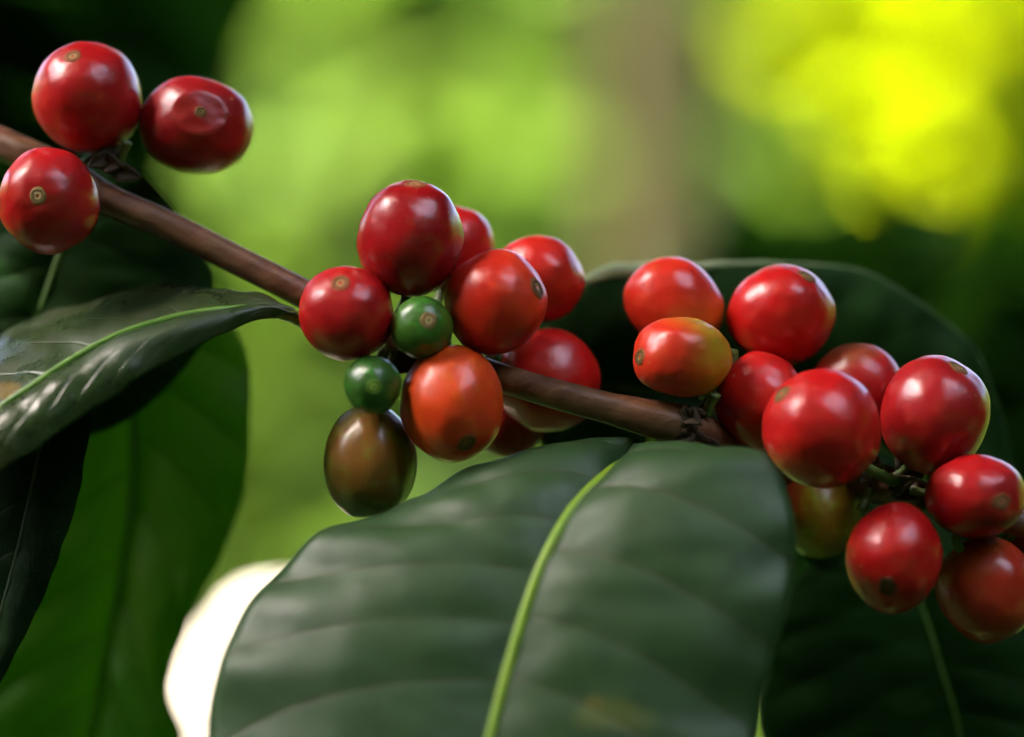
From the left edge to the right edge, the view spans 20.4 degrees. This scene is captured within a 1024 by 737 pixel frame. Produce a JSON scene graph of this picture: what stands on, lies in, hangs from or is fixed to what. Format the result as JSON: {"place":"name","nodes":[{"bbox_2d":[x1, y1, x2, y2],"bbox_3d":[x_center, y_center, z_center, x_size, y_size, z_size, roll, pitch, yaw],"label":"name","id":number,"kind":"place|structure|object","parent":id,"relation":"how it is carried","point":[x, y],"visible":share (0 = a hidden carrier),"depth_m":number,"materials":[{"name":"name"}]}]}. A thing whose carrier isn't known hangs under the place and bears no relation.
{"place":"outdoors","nodes":[
{"label":"outdoors","id":0,"kind":"place"},
{"bbox_2d":[168,571,278,736],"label":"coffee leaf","id":1,"kind":"object","parent":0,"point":[196,663],"visible":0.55,"depth_m":0.51,"materials":[{"name":"white"}]},
{"bbox_2d":[0,125,1023,736],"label":"coffee","id":2,"kind":"object","parent":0,"point":[621,586],"depth_m":0.40,"materials":[{"name":"green plant"}]},
{"bbox_2d":[0,410,90,682],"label":"coffee leaf","id":3,"kind":"object","parent":2,"relation":"attached to","point":[40,487],"visible":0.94,"depth_m":0.42,"materials":[{"name":"green plant"}]},
{"bbox_2d":[0,147,99,254],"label":"coffee cherry","id":4,"kind":"object","parent":2,"relation":"attached to","point":[49,202],"visible":1,"depth_m":0.42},
{"bbox_2d":[32,42,141,165],"bbox_3d":[-0.064,-0.039,0.430,0.016,0.020,0.018,0,-12,0],"label":"coffee cherry","id":5,"kind":"object","parent":2,"relation":"attached to","point":[86,97],"visible":1,"depth_m":0.42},
{"bbox_2d":[0,154,214,434],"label":"coffee leaf","id":6,"kind":"object","parent":2,"relation":"attached to","point":[106,256],"visible":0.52,"depth_m":0.44,"materials":[{"name":"green plant"}]},
{"bbox_2d":[0,329,249,736],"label":"coffee leaf","id":7,"kind":"object","parent":2,"relation":"attached to","point":[157,509],"visible":0.62,"depth_m":0.45,"materials":[{"name":"green plant"}]},
{"bbox_2d":[0,281,300,469],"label":"coffee leaf","id":8,"kind":"object","parent":2,"relation":"attached to","point":[61,368],"visible":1,"depth_m":0.41,"materials":[{"name":"green plant"}]},
{"bbox_2d":[139,76,253,173],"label":"coffee cherry","id":9,"kind":"object","parent":2,"relation":"attached to","point":[195,124],"visible":1,"depth_m":0.43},
{"bbox_2d":[299,266,393,361],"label":"coffee cherry","id":10,"kind":"object","parent":2,"relation":"attached to","point":[346,313],"visible":1,"depth_m":0.41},
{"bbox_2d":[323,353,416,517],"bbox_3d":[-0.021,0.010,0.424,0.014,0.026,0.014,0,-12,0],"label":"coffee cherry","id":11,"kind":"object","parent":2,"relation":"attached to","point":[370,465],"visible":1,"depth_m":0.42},
{"bbox_2d":[344,344,401,413],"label":"coffee cherry","id":12,"kind":"object","parent":2,"relation":"attached to","point":[372,384],"visible":1,"depth_m":0.41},
{"bbox_2d":[356,180,463,310],"bbox_3d":[-0.016,-0.017,0.420,0.018,0.022,0.016,-8,-14,32],"label":"coffee cherry","id":13,"kind":"object","parent":2,"relation":"attached to","point":[410,239],"visible":1,"depth_m":0.41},
{"bbox_2d":[390,296,452,358],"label":"coffee cherry","id":14,"kind":"object","parent":2,"relation":"attached to","point":[421,327],"visible":1,"depth_m":0.41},
{"bbox_2d":[400,345,502,462],"bbox_3d":[-0.009,0.005,0.418,0.015,0.018,0.016,0,-12,0],"label":"coffee cherry","id":15,"kind":"object","parent":2,"relation":"attached to","point":[451,403],"visible":1,"depth_m":0.41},
{"bbox_2d":[433,205,493,303],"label":"coffee cherry","id":16,"kind":"object","parent":2,"relation":"attached to","point":[478,236],"visible":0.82,"depth_m":0.43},
{"bbox_2d":[444,248,547,354],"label":"coffee cherry","id":17,"kind":"object","parent":2,"relation":"attached to","point":[495,301],"visible":1,"depth_m":0.41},
{"bbox_2d":[485,408,545,457],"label":"coffee cherry","id":18,"kind":"object","parent":2,"relation":"attached to","point":[513,436],"visible":0.47,"depth_m":0.44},
{"bbox_2d":[484,328,600,431],"bbox_3d":[0.004,0.002,0.431,0.019,0.016,0.015,0,-12,0],"label":"coffee cherry","id":19,"kind":"object","parent":2,"relation":"attached to","point":[560,354],"visible":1,"depth_m":0.43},
{"bbox_2d":[504,235,584,321],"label":"coffee cherry","id":20,"kind":"object","parent":2,"relation":"attached to","point":[555,264],"visible":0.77,"depth_m":0.43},
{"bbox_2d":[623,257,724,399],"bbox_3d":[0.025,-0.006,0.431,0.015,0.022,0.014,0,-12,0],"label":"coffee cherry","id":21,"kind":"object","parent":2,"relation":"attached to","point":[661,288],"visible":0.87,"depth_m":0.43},
{"bbox_2d":[633,317,737,409],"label":"coffee cherry","id":22,"kind":"object","parent":2,"relation":"attached to","point":[687,357],"visible":1,"depth_m":0.41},
{"bbox_2d":[715,351,797,455],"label":"coffee cherry","id":23,"kind":"object","parent":2,"relation":"attached to","point":[751,383],"visible":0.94,"depth_m":0.42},
{"bbox_2d":[538,261,1013,571],"bbox_3d":[0.042,0.012,0.446,0.081,0.057,0.014,2,-12,-10],"label":"coffee leaf","id":24,"kind":"object","parent":2,"relation":"attached to","point":[899,327],"visible":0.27,"depth_m":0.45,"materials":[{"name":"green plant"}]},
{"bbox_2d":[726,264,835,365],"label":"coffee cherry","id":25,"kind":"object","parent":2,"relation":"attached to","point":[787,312],"visible":1,"depth_m":0.42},
{"bbox_2d":[786,481,860,557],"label":"coffee cherry","id":26,"kind":"object","parent":2,"relation":"attached to","point":[827,520],"visible":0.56,"depth_m":0.43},
{"bbox_2d":[762,368,899,487],"bbox_3d":[0.048,0.009,0.413,0.024,0.017,0.017,3,-12,-15],"label":"coffee cherry","id":27,"kind":"object","parent":2,"relation":"attached to","point":[821,427],"visible":1,"depth_m":0.41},
{"bbox_2d":[815,343,898,417],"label":"coffee cherry","id":28,"kind":"object","parent":2,"relation":"attached to","point":[873,369],"visible":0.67,"depth_m":0.42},
{"bbox_2d":[759,551,1023,736],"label":"coffee leaf","id":29,"kind":"object","parent":2,"relation":"attached to","point":[848,661],"visible":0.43,"depth_m":0.45,"materials":[{"name":"green plant"}]},
{"bbox_2d":[845,499,942,613],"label":"coffee cherry","id":30,"kind":"object","parent":2,"relation":"attached to","point":[894,555],"visible":1,"depth_m":0.41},
{"bbox_2d":[880,355,989,474],"bbox_3d":[0.063,0.008,0.421,0.016,0.020,0.017,0,-12,0],"label":"coffee cherry","id":31,"kind":"object","parent":2,"relation":"attached to","point":[934,413],"visible":1,"depth_m":0.41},
{"bbox_2d":[925,454,1023,537],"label":"coffee cherry","id":32,"kind":"object","parent":2,"relation":"attached to","point":[974,496],"visible":1,"depth_m":0.41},
{"bbox_2d":[935,533,1023,643],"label":"coffee cherry","id":33,"kind":"object","parent":2,"relation":"attached to","point":[979,588],"visible":1,"depth_m":0.41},
{"bbox_2d":[1001,533,1023,552],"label":"coffee cherry","id":34,"kind":"object","parent":2,"relation":"attached to","point":[1017,542],"visible":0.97,"depth_m":0.42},
{"label":"ground","id":35,"kind":"structure","parent":0,"visible":0},
{"bbox_2d":[0,0,276,284],"bbox_3d":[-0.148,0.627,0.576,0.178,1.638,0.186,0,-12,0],"label":"coffee bush","id":36,"kind":"object","parent":35,"relation":"on","point":[156,43],"visible":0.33,"depth_m":0.70,"materials":[{"name":"green plant"}]},
{"bbox_2d":[166,0,852,655],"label":"light green shrub","id":37,"kind":"object","parent":35,"relation":"on","point":[482,106],"visible":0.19,"depth_m":3.18,"materials":[{"name":"green plant"}]},
{"bbox_2d":[194,0,1023,736],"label":"wood","id":38,"kind":"object","parent":35,"relation":"on","point":[502,168],"visible":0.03,"depth_m":5.77,"materials":[{"name":"green plant"}]},
{"bbox_2d":[603,0,714,265],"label":"shade tree","id":39,"kind":"object","parent":35,"relation":"on","point":[658,189],"visible":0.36,"depth_m":2.71,"materials":[{"name":"brown plant"}]},
{"bbox_2d":[551,0,1023,252],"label":"sunlit shrub","id":40,"kind":"object","parent":35,"relation":"on","point":[906,71],"visible":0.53,"depth_m":3.29,"materials":[{"name":"yellow plant"}]},
{"bbox_2d":[693,182,1023,583],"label":"coffee bush","id":41,"kind":"object","parent":35,"relation":"on","point":[972,291],"visible":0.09,"depth_m":0.74,"materials":[{"name":"green plant"}]}
]}

